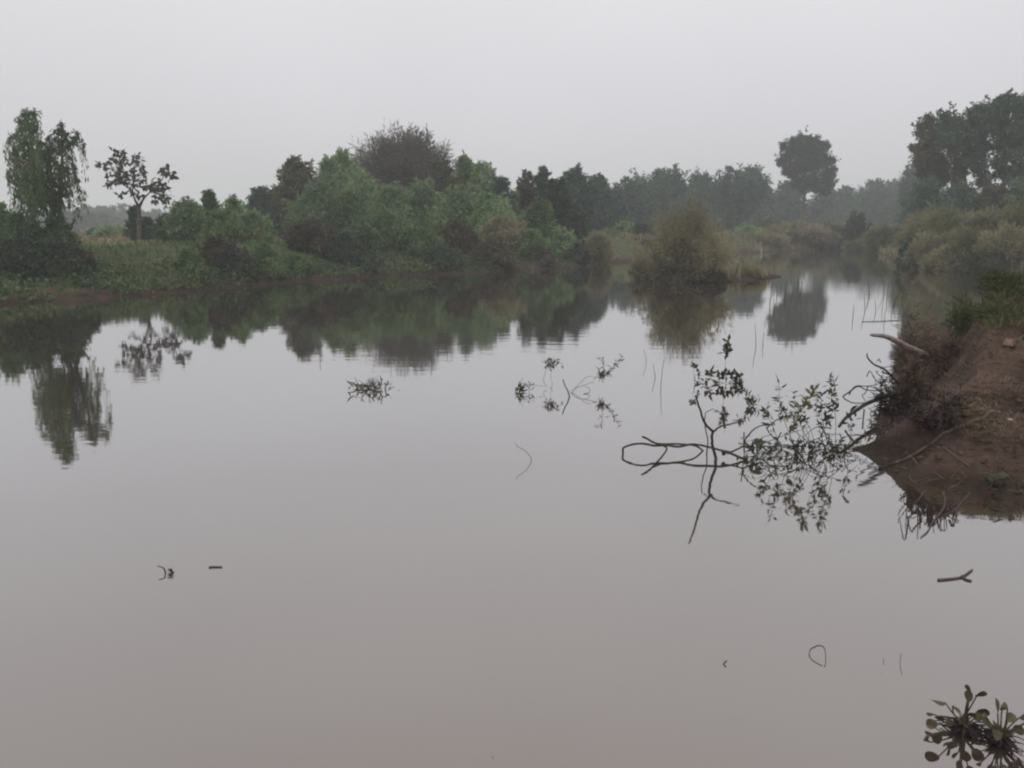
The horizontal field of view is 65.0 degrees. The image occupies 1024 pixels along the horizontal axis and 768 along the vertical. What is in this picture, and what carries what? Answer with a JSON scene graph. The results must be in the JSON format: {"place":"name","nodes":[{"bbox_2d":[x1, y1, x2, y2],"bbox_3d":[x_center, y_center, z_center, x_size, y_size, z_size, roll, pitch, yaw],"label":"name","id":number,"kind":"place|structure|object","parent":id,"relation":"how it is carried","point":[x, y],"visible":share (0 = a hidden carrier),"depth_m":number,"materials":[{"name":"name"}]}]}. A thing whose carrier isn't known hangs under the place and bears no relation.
{"place":"outdoors","nodes":[
{"label":"outdoors","id":0,"kind":"place"},
{"bbox_2d":[0,249,1023,767],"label":"water","id":1,"kind":"structure","parent":0,"point":[426,561],"depth_m":5.27,"materials":[{"name":"liquid"}]},
{"bbox_2d":[695,334,744,383],"bbox_3d":[2.684,-0.275,10.382,0.670,0.764,0.248,0,11,0],"label":"water plant","id":2,"kind":"object","parent":1,"relation":"in","point":[727,349],"visible":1,"depth_m":10.38,"materials":[{"name":"green plant"}]},
{"bbox_2d":[736,373,861,463],"bbox_3d":[2.520,0.286,7.102,1.229,0.799,0.553,-2,11,-10],"label":"half sunken shrub","id":3,"kind":"object","parent":1,"relation":"in","point":[757,442],"visible":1,"depth_m":7.09,"materials":[{"name":"plant"}]},
{"bbox_2d":[925,685,989,741],"bbox_3d":[1.795,1.306,3.220,0.289,0.214,0.174,0,11,0],"label":"water hyacinth","id":4,"kind":"object","parent":1,"relation":"on","point":[963,725],"visible":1,"depth_m":3.22,"materials":[{"name":"green plant"}]},
{"bbox_2d":[970,697,1023,754],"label":"water hyacinth","id":5,"kind":"object","parent":1,"relation":"on","point":[997,732],"visible":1,"depth_m":3.15,"materials":[{"name":"green plant"}]},
{"bbox_2d":[0,229,1023,501],"bbox_3d":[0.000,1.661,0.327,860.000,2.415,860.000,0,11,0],"label":"ground","id":6,"kind":"structure","parent":0,"point":[944,465],"depth_m":7.77,"materials":[{"name":"soil"}]},
{"bbox_2d":[0,211,48,244],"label":"shrub","id":7,"kind":"object","parent":6,"relation":"on","point":[16,227],"visible":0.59,"depth_m":23.89,"materials":[{"name":"green plant"}]},
{"bbox_2d":[0,234,53,278],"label":"shrub","id":8,"kind":"object","parent":6,"relation":"on","point":[18,254],"visible":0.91,"depth_m":22.70,"materials":[{"name":"green plant"}]},
{"bbox_2d":[3,107,51,240],"bbox_3d":[-14.253,-5.778,23.815,1.218,4.774,3.076,-9,14,-38],"label":"weeping tree","id":9,"kind":"object","parent":6,"relation":"on","point":[27,180],"visible":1,"depth_m":23.40,"materials":[{"name":"green plant"}]},
{"bbox_2d":[31,213,87,251],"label":"shrub","id":10,"kind":"object","parent":6,"relation":"on","point":[56,229],"visible":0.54,"depth_m":24.35,"materials":[{"name":"green plant"}]},
{"bbox_2d":[33,237,88,278],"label":"shrub","id":11,"kind":"object","parent":6,"relation":"on","point":[61,257],"visible":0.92,"depth_m":23.30,"materials":[{"name":"green plant"}]},
{"bbox_2d":[39,120,89,231],"bbox_3d":[-13.782,-5.819,24.572,1.586,4.544,2.611,-5,12,-22],"label":"weeping tree","id":12,"kind":"object","parent":6,"relation":"on","point":[63,172],"visible":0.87,"depth_m":24.27,"materials":[{"name":"green plant"}]},
{"bbox_2d":[94,146,178,240],"bbox_3d":[-18.170,-9.076,38.898,4.154,4.690,3.019,0,11,0],"label":"broad leaved tree","id":13,"kind":"object","parent":6,"relation":"on","point":[125,176],"visible":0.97,"depth_m":38.69,"materials":[{"name":"green plant"}]},
{"bbox_2d":[161,195,207,242],"bbox_3d":[-14.386,-7.102,35.313,2.014,2.380,2.124,-6,13,-30],"label":"bushy tree","id":14,"kind":"object","parent":6,"relation":"on","point":[184,220],"visible":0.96,"depth_m":34.91,"materials":[{"name":"green plant"}]},
{"bbox_2d":[171,245,209,282],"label":"shrub","id":15,"kind":"object","parent":6,"relation":"on","point":[188,259],"visible":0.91,"depth_m":25.62,"materials":[{"name":"green plant"}]},
{"bbox_2d":[193,206,249,244],"bbox_3d":[-12.033,-6.458,33.313,2.299,1.921,2.308,1,11,4],"label":"bushy tree","id":16,"kind":"object","parent":6,"relation":"on","point":[224,224],"visible":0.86,"depth_m":33.01,"materials":[{"name":"green plant"}]},
{"bbox_2d":[191,233,255,270],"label":"shrub","id":17,"kind":"object","parent":6,"relation":"on","point":[213,247],"visible":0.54,"depth_m":27.78,"materials":[{"name":"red plant"}]},
{"bbox_2d":[211,248,261,280],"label":"shrub","id":18,"kind":"object","parent":6,"relation":"on","point":[240,263],"visible":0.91,"depth_m":27.36,"materials":[{"name":"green plant"}]},
{"bbox_2d":[237,208,277,242],"bbox_3d":[-11.255,-6.838,35.261,1.872,1.913,1.976,2,11,10],"label":"bushy tree","id":19,"kind":"object","parent":6,"relation":"on","point":[261,226],"visible":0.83,"depth_m":35.01,"materials":[{"name":"green plant"}]},
{"bbox_2d":[243,185,280,235],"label":"grove tree","id":20,"kind":"object","parent":6,"relation":"on","point":[257,197],"visible":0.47,"depth_m":50.25,"materials":[{"name":"green plant"}]},
{"bbox_2d":[246,240,291,278],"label":"shrub","id":21,"kind":"object","parent":6,"relation":"on","point":[267,257],"visible":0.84,"depth_m":28.60,"materials":[{"name":"green plant"}]},
{"bbox_2d":[267,154,328,234],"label":"grove tree","id":22,"kind":"object","parent":6,"relation":"on","point":[300,174],"visible":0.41,"depth_m":46.03,"materials":[{"name":"green plant"}]},
{"bbox_2d":[282,251,319,274],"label":"shrub","id":23,"kind":"object","parent":6,"relation":"on","point":[296,261],"visible":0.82,"depth_m":29.74,"materials":[{"name":"green plant"}]},
{"bbox_2d":[275,177,343,237],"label":"grove tree","id":24,"kind":"object","parent":6,"relation":"on","point":[316,200],"visible":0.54,"depth_m":43.07,"materials":[{"name":"green plant"}]},
{"bbox_2d":[281,214,339,255],"bbox_3d":[-8.339,-6.154,33.295,2.504,1.847,2.316,-2,11,-8],"label":"shrub","id":25,"kind":"object","parent":6,"relation":"on","point":[312,234],"visible":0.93,"depth_m":32.87,"materials":[{"name":"red plant"}]},
{"bbox_2d":[313,153,349,196],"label":"grove tree","id":26,"kind":"object","parent":6,"relation":"on","point":[330,171],"visible":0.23,"depth_m":51.91,"materials":[{"name":"green plant"}]},
{"bbox_2d":[318,231,370,265],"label":"shrub","id":27,"kind":"object","parent":6,"relation":"on","point":[342,245],"visible":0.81,"depth_m":32.49,"materials":[{"name":"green plant"}]},
{"bbox_2d":[70,230,620,246],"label":"field grass","id":28,"kind":"structure","parent":6,"relation":"on","point":[91,238],"depth_m":38.61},
{"bbox_2d":[325,191,379,237],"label":"grove tree","id":29,"kind":"object","parent":6,"relation":"on","point":[351,205],"visible":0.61,"depth_m":42.35,"materials":[{"name":"green plant"}]},
{"bbox_2d":[0,243,709,301],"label":"bank creepers","id":30,"kind":"object","parent":6,"relation":"on","point":[128,285],"visible":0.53,"depth_m":25.51,"materials":[{"name":"green plant"}]},
{"bbox_2d":[335,167,385,206],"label":"grove tree","id":31,"kind":"object","parent":6,"relation":"on","point":[359,184],"visible":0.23,"depth_m":48.02,"materials":[{"name":"green plant"}]},
{"bbox_2d":[339,246,386,272],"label":"shrub","id":32,"kind":"object","parent":6,"relation":"on","point":[371,261],"visible":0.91,"depth_m":32.25,"materials":[{"name":"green plant"}]},
{"bbox_2d":[0,239,727,301],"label":"bank grass","id":33,"kind":"structure","parent":6,"relation":"on","point":[252,242],"depth_m":28.01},
{"bbox_2d":[349,204,423,252],"bbox_3d":[-5.586,-6.871,35.996,3.513,2.311,3.234,-3,12,-15],"label":"shrub","id":34,"kind":"object","parent":6,"relation":"on","point":[386,229],"visible":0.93,"depth_m":35.28,"materials":[{"name":"green plant"}]},
{"bbox_2d":[365,180,422,225],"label":"grove tree","id":35,"kind":"object","parent":6,"relation":"on","point":[391,196],"visible":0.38,"depth_m":44.40,"materials":[{"name":"green plant"}]},
{"bbox_2d":[347,119,457,191],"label":"bamboo clump","id":36,"kind":"object","parent":6,"relation":"on","point":[390,161],"visible":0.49,"depth_m":58.05,"materials":[{"name":"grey plant"}]},
{"bbox_2d":[397,224,448,258],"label":"shrub","id":37,"kind":"object","parent":6,"relation":"on","point":[423,242],"visible":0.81,"depth_m":34.85,"materials":[{"name":"green plant"}]},
{"bbox_2d":[401,176,445,234],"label":"grove tree","id":38,"kind":"object","parent":6,"relation":"on","point":[425,193],"visible":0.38,"depth_m":45.12,"materials":[{"name":"green plant"}]},
{"bbox_2d":[5,202,875,229],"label":"wood","id":39,"kind":"object","parent":6,"relation":"on","point":[121,210],"visible":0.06,"depth_m":201.30,"materials":[{"name":"green plant"}]},
{"bbox_2d":[425,156,457,195],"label":"grove tree","id":40,"kind":"object","parent":6,"relation":"on","point":[441,177],"visible":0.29,"depth_m":51.00,"materials":[{"name":"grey plant"}]},
{"bbox_2d":[420,244,466,269],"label":"shrub","id":41,"kind":"object","parent":6,"relation":"on","point":[440,256],"visible":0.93,"depth_m":33.99,"materials":[{"name":"green plant"}]},
{"bbox_2d":[421,184,487,236],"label":"grove tree","id":42,"kind":"object","parent":6,"relation":"on","point":[455,205],"visible":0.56,"depth_m":43.14,"materials":[{"name":"green plant"}]},
{"bbox_2d":[435,219,482,254],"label":"shrub","id":43,"kind":"object","parent":6,"relation":"on","point":[458,234],"visible":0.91,"depth_m":37.23,"materials":[{"name":"green plant"}]},
{"bbox_2d":[449,149,482,198],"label":"grove tree","id":44,"kind":"object","parent":6,"relation":"on","point":[462,171],"visible":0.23,"depth_m":50.95,"materials":[{"name":"green plant"}]},
{"bbox_2d":[460,160,503,199],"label":"grove tree","id":45,"kind":"object","parent":6,"relation":"on","point":[479,180],"visible":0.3,"depth_m":50.06,"materials":[{"name":"green plant"}]},
{"bbox_2d":[466,236,518,269],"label":"shrub","id":46,"kind":"object","parent":6,"relation":"on","point":[490,250],"visible":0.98,"depth_m":35.96,"materials":[{"name":"green plant"}]},
{"bbox_2d":[465,190,522,232],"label":"grove tree","id":47,"kind":"object","parent":6,"relation":"on","point":[492,205],"visible":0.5,"depth_m":43.22,"materials":[{"name":"green plant"}]},
{"bbox_2d":[471,211,528,251],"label":"shrub","id":48,"kind":"object","parent":6,"relation":"on","point":[505,230],"visible":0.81,"depth_m":39.02,"materials":[{"name":"green plant"}]},
{"bbox_2d":[489,172,518,215],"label":"grove tree","id":49,"kind":"object","parent":6,"relation":"on","point":[500,185],"visible":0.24,"depth_m":48.41,"materials":[{"name":"green plant"}]},
{"bbox_2d":[516,168,541,214],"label":"grove tree","id":50,"kind":"object","parent":6,"relation":"on","point":[525,187],"visible":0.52,"depth_m":48.39,"materials":[{"name":"green plant"}]},
{"bbox_2d":[513,226,554,260],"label":"shrub","id":51,"kind":"object","parent":6,"relation":"on","point":[532,238],"visible":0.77,"depth_m":38.80,"materials":[{"name":"green plant"}]},
{"bbox_2d":[517,195,563,244],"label":"grove tree","id":52,"kind":"object","parent":6,"relation":"on","point":[538,215],"visible":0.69,"depth_m":42.53,"materials":[{"name":"green plant"}]},
{"bbox_2d":[545,176,573,231],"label":"grove tree","id":53,"kind":"object","parent":6,"relation":"on","point":[558,198],"visible":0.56,"depth_m":43.58,"materials":[{"name":"green plant"}]},
{"bbox_2d":[543,224,582,259],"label":"shrub","id":54,"kind":"object","parent":6,"relation":"on","point":[563,240],"visible":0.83,"depth_m":40.62,"materials":[{"name":"green plant"}]},
{"bbox_2d":[567,204,593,244],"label":"grove tree","id":55,"kind":"object","parent":6,"relation":"on","point":[581,227],"visible":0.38,"depth_m":45.51,"materials":[{"name":"green plant"}]},
{"bbox_2d":[557,162,605,224],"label":"grove tree","id":56,"kind":"object","parent":6,"relation":"on","point":[583,190],"visible":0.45,"depth_m":55.83,"materials":[{"name":"green plant"}]},
{"bbox_2d":[582,228,614,263],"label":"feathery shrub","id":57,"kind":"object","parent":6,"relation":"on","point":[598,244],"visible":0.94,"depth_m":42.49,"materials":[{"name":"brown plant"}]},
{"bbox_2d":[588,172,621,232],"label":"grove tree","id":58,"kind":"object","parent":6,"relation":"on","point":[604,216],"visible":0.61,"depth_m":69.40,"materials":[{"name":"green plant"}]},
{"bbox_2d":[612,175,649,224],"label":"tree","id":59,"kind":"object","parent":6,"relation":"on","point":[632,191],"visible":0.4,"depth_m":84.79,"materials":[{"name":"green plant"}]},
{"bbox_2d":[625,163,695,223],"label":"tree","id":60,"kind":"object","parent":6,"relation":"on","point":[668,183],"visible":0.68,"depth_m":93.53,"materials":[{"name":"green plant"}]},
{"bbox_2d":[642,263,690,284],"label":"shrub","id":61,"kind":"object","parent":6,"relation":"on","point":[662,276],"visible":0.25,"depth_m":28.38,"materials":[{"name":"green plant"}]},
{"bbox_2d":[631,192,745,281],"bbox_3d":[6.282,-5.284,29.186,4.082,3.313,3.808,0,11,0],"label":"feathery shrub","id":62,"kind":"object","parent":6,"relation":"on","point":[683,246],"visible":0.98,"depth_m":28.55,"materials":[{"name":"green plant"}]},
{"bbox_2d":[673,166,727,232],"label":"tree","id":63,"kind":"object","parent":6,"relation":"on","point":[702,189],"visible":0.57,"depth_m":100.14,"materials":[{"name":"green plant"}]},
{"bbox_2d":[707,162,776,225],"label":"tree","id":64,"kind":"object","parent":6,"relation":"on","point":[743,195],"visible":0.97,"depth_m":99.79,"materials":[{"name":"green plant"}]},
{"bbox_2d":[733,231,790,248],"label":"feathery shrub","id":65,"kind":"object","parent":6,"relation":"on","point":[774,238],"visible":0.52,"depth_m":64.44,"materials":[{"name":"green plant"}]},
{"bbox_2d":[741,182,787,225],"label":"tree","id":66,"kind":"object","parent":6,"relation":"on","point":[771,209],"visible":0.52,"depth_m":120.58,"materials":[{"name":"green plant"}]},
{"bbox_2d":[773,179,814,223],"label":"tree","id":67,"kind":"object","parent":6,"relation":"on","point":[792,199],"visible":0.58,"depth_m":125.62,"materials":[{"name":"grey plant"}]},
{"bbox_2d":[755,218,835,245],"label":"feathery shrub","id":68,"kind":"object","parent":6,"relation":"on","point":[797,232],"visible":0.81,"depth_m":68.07,"materials":[{"name":"green plant"}]},
{"bbox_2d":[774,125,840,221],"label":"lone tree","id":69,"kind":"object","parent":6,"relation":"on","point":[812,154],"visible":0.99,"depth_m":103.19,"materials":[{"name":"green plant"}]},
{"bbox_2d":[603,231,1023,334],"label":"reedy grass","id":70,"kind":"structure","parent":6,"relation":"on","point":[628,236],"depth_m":57.13,"materials":[{"name":"green plant"}]},
{"bbox_2d":[806,186,847,225],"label":"tree","id":71,"kind":"object","parent":6,"relation":"on","point":[828,208],"visible":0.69,"depth_m":130.48,"materials":[{"name":"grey plant"}]},
{"bbox_2d":[810,218,857,249],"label":"feathery shrub","id":72,"kind":"object","parent":6,"relation":"on","point":[834,243],"visible":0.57,"depth_m":68.56,"materials":[{"name":"green plant"}]},
{"bbox_2d":[835,184,862,224],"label":"tree","id":73,"kind":"object","parent":6,"relation":"on","point":[850,201],"visible":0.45,"depth_m":135.10,"materials":[{"name":"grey plant"}]},
{"bbox_2d":[841,210,874,246],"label":"shrub","id":74,"kind":"object","parent":6,"relation":"on","point":[857,224],"visible":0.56,"depth_m":67.37,"materials":[{"name":"green plant"}]},
{"bbox_2d":[852,177,899,229],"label":"tree","id":75,"kind":"object","parent":6,"relation":"on","point":[877,196],"visible":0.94,"depth_m":139.37,"materials":[{"name":"green plant"}]},
{"bbox_2d":[861,221,900,252],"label":"feathery shrub","id":76,"kind":"object","parent":6,"relation":"on","point":[875,237],"visible":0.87,"depth_m":60.37,"materials":[{"name":"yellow plant"}]},
{"bbox_2d":[843,359,972,443],"bbox_3d":[3.886,0.155,8.057,1.068,0.609,3.370,5,12,23],"label":"root tangle","id":77,"kind":"object","parent":6,"relation":"on","point":[898,411],"visible":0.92,"depth_m":8.41,"materials":[{"name":"brown wood"}]},
{"bbox_2d":[895,162,920,215],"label":"tree","id":78,"kind":"object","parent":6,"relation":"on","point":[907,179],"visible":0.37,"depth_m":106.32,"materials":[{"name":"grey plant"}]},
{"bbox_2d":[890,314,926,387],"bbox_3d":[4.784,-0.284,9.727,0.455,1.163,0.458,0,11,0],"label":"weed clump","id":79,"kind":"object","parent":6,"relation":"on","point":[900,359],"visible":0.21,"depth_m":9.67,"materials":[{"name":"brown plant"}]},
{"bbox_2d":[891,349,930,403],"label":"weed clump","id":80,"kind":"object","parent":6,"relation":"on","point":[917,382],"visible":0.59,"depth_m":9.09,"materials":[{"name":"brown plant"}]},
{"bbox_2d":[893,173,944,235],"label":"shrub","id":81,"kind":"object","parent":6,"relation":"on","point":[924,189],"visible":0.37,"depth_m":54.24,"materials":[{"name":"green plant"}]},
{"bbox_2d":[900,228,953,268],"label":"feathery shrub","id":82,"kind":"object","parent":6,"relation":"on","point":[922,248],"visible":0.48,"depth_m":38.36,"materials":[{"name":"green plant"}]},
{"bbox_2d":[909,303,953,383],"bbox_3d":[5.174,-0.451,9.873,0.680,1.118,0.675,0,11,0],"label":"weed clump","id":83,"kind":"object","parent":6,"relation":"on","point":[921,338],"visible":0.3,"depth_m":9.88,"materials":[{"name":"brown plant"}]},
{"bbox_2d":[907,107,955,191],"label":"tall tree","id":84,"kind":"object","parent":6,"relation":"on","point":[930,159],"visible":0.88,"depth_m":57.44,"materials":[{"name":"green plant"}]},
{"bbox_2d":[900,200,970,241],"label":"feathery shrub","id":85,"kind":"object","parent":6,"relation":"on","point":[937,223],"visible":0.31,"depth_m":40.79,"materials":[{"name":"green plant"}]},
{"bbox_2d":[857,295,1023,492],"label":"mud crumbs","id":86,"kind":"object","parent":6,"relation":"on","point":[958,453],"visible":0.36,"depth_m":6.78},
{"bbox_2d":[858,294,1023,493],"bbox_3d":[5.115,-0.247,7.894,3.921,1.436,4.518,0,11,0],"label":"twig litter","id":87,"kind":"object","parent":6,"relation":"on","point":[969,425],"visible":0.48,"depth_m":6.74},
{"bbox_2d":[918,241,965,270],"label":"feathery shrub","id":88,"kind":"object","parent":6,"relation":"on","point":[942,258],"visible":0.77,"depth_m":36.33,"materials":[{"name":"green plant"}]},
{"bbox_2d":[923,326,965,377],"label":"weed clump","id":89,"kind":"object","parent":6,"relation":"on","point":[947,354],"visible":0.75,"depth_m":9.03,"materials":[{"name":"brown plant"}]},
{"bbox_2d":[931,101,971,185],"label":"tall tree","id":90,"kind":"object","parent":6,"relation":"on","point":[951,129],"visible":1,"depth_m":55.28,"materials":[{"name":"green plant"}]},
{"bbox_2d":[883,279,1023,486],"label":"dead grass","id":91,"kind":"structure","parent":6,"relation":"on","point":[998,408],"depth_m":7.17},
{"bbox_2d":[926,173,982,217],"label":"shrub","id":92,"kind":"object","parent":6,"relation":"on","point":[957,194],"visible":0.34,"depth_m":52.16,"materials":[{"name":"green plant"}]},
{"bbox_2d":[934,286,983,342],"bbox_3d":[5.532,-0.820,9.829,0.704,0.796,0.687,6,13,29],"label":"weed clump","id":93,"kind":"object","parent":6,"relation":"on","point":[961,317],"visible":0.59,"depth_m":9.80,"materials":[{"name":"green plant"}]},
{"bbox_2d":[935,221,990,255],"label":"feathery shrub","id":94,"kind":"object","parent":6,"relation":"on","point":[964,237],"visible":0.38,"depth_m":36.46,"materials":[{"name":"green plant"}]},
{"bbox_2d":[946,202,1009,236],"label":"feathery shrub","id":95,"kind":"object","parent":6,"relation":"on","point":[976,218],"visible":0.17,"depth_m":38.71,"materials":[{"name":"green plant"}]},
{"bbox_2d":[961,94,996,191],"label":"tall tree","id":96,"kind":"object","parent":6,"relation":"on","point":[980,149],"visible":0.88,"depth_m":55.55,"materials":[{"name":"green plant"}]},
{"bbox_2d":[955,243,1019,273],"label":"feathery shrub","id":97,"kind":"object","parent":6,"relation":"on","point":[979,261],"visible":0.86,"depth_m":34.34,"materials":[{"name":"green plant"}]},
{"bbox_2d":[969,179,1013,212],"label":"shrub","id":98,"kind":"object","parent":6,"relation":"on","point":[992,194],"visible":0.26,"depth_m":51.22,"materials":[{"name":"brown plant"}]},
{"bbox_2d":[961,267,1023,337],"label":"mound grass","id":99,"kind":"structure","parent":6,"relation":"on","point":[991,298],"depth_m":8.87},
{"bbox_2d":[967,300,1023,326],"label":"weed clump","id":100,"kind":"object","parent":6,"relation":"on","point":[979,313],"visible":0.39,"depth_m":8.65,"materials":[{"name":"green plant"}]},
{"bbox_2d":[971,220,1023,264],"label":"feathery shrub","id":101,"kind":"object","parent":6,"relation":"on","point":[1008,241],"visible":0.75,"depth_m":34.34,"materials":[{"name":"green plant"}]},
{"bbox_2d":[972,260,1023,298],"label":"weed clump","id":102,"kind":"object","parent":6,"relation":"on","point":[995,277],"visible":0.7,"depth_m":9.26,"materials":[{"name":"green plant"}]},
{"bbox_2d":[980,88,1020,182],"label":"tall tree","id":103,"kind":"object","parent":6,"relation":"on","point":[996,127],"visible":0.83,"depth_m":54.35,"materials":[{"name":"green plant"}]},
{"bbox_2d":[979,196,1023,235],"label":"feathery shrub","id":104,"kind":"object","parent":6,"relation":"on","point":[1017,215],"visible":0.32,"depth_m":37.06,"materials":[{"name":"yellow plant"}]},
{"bbox_2d":[998,92,1023,187],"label":"tall tree","id":105,"kind":"object","parent":6,"relation":"on","point":[1014,156],"visible":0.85,"depth_m":53.47,"materials":[{"name":"green plant"}]},
{"bbox_2d":[0,0,1023,214],"label":"sky","id":106,"kind":"structure","parent":0,"point":[221,93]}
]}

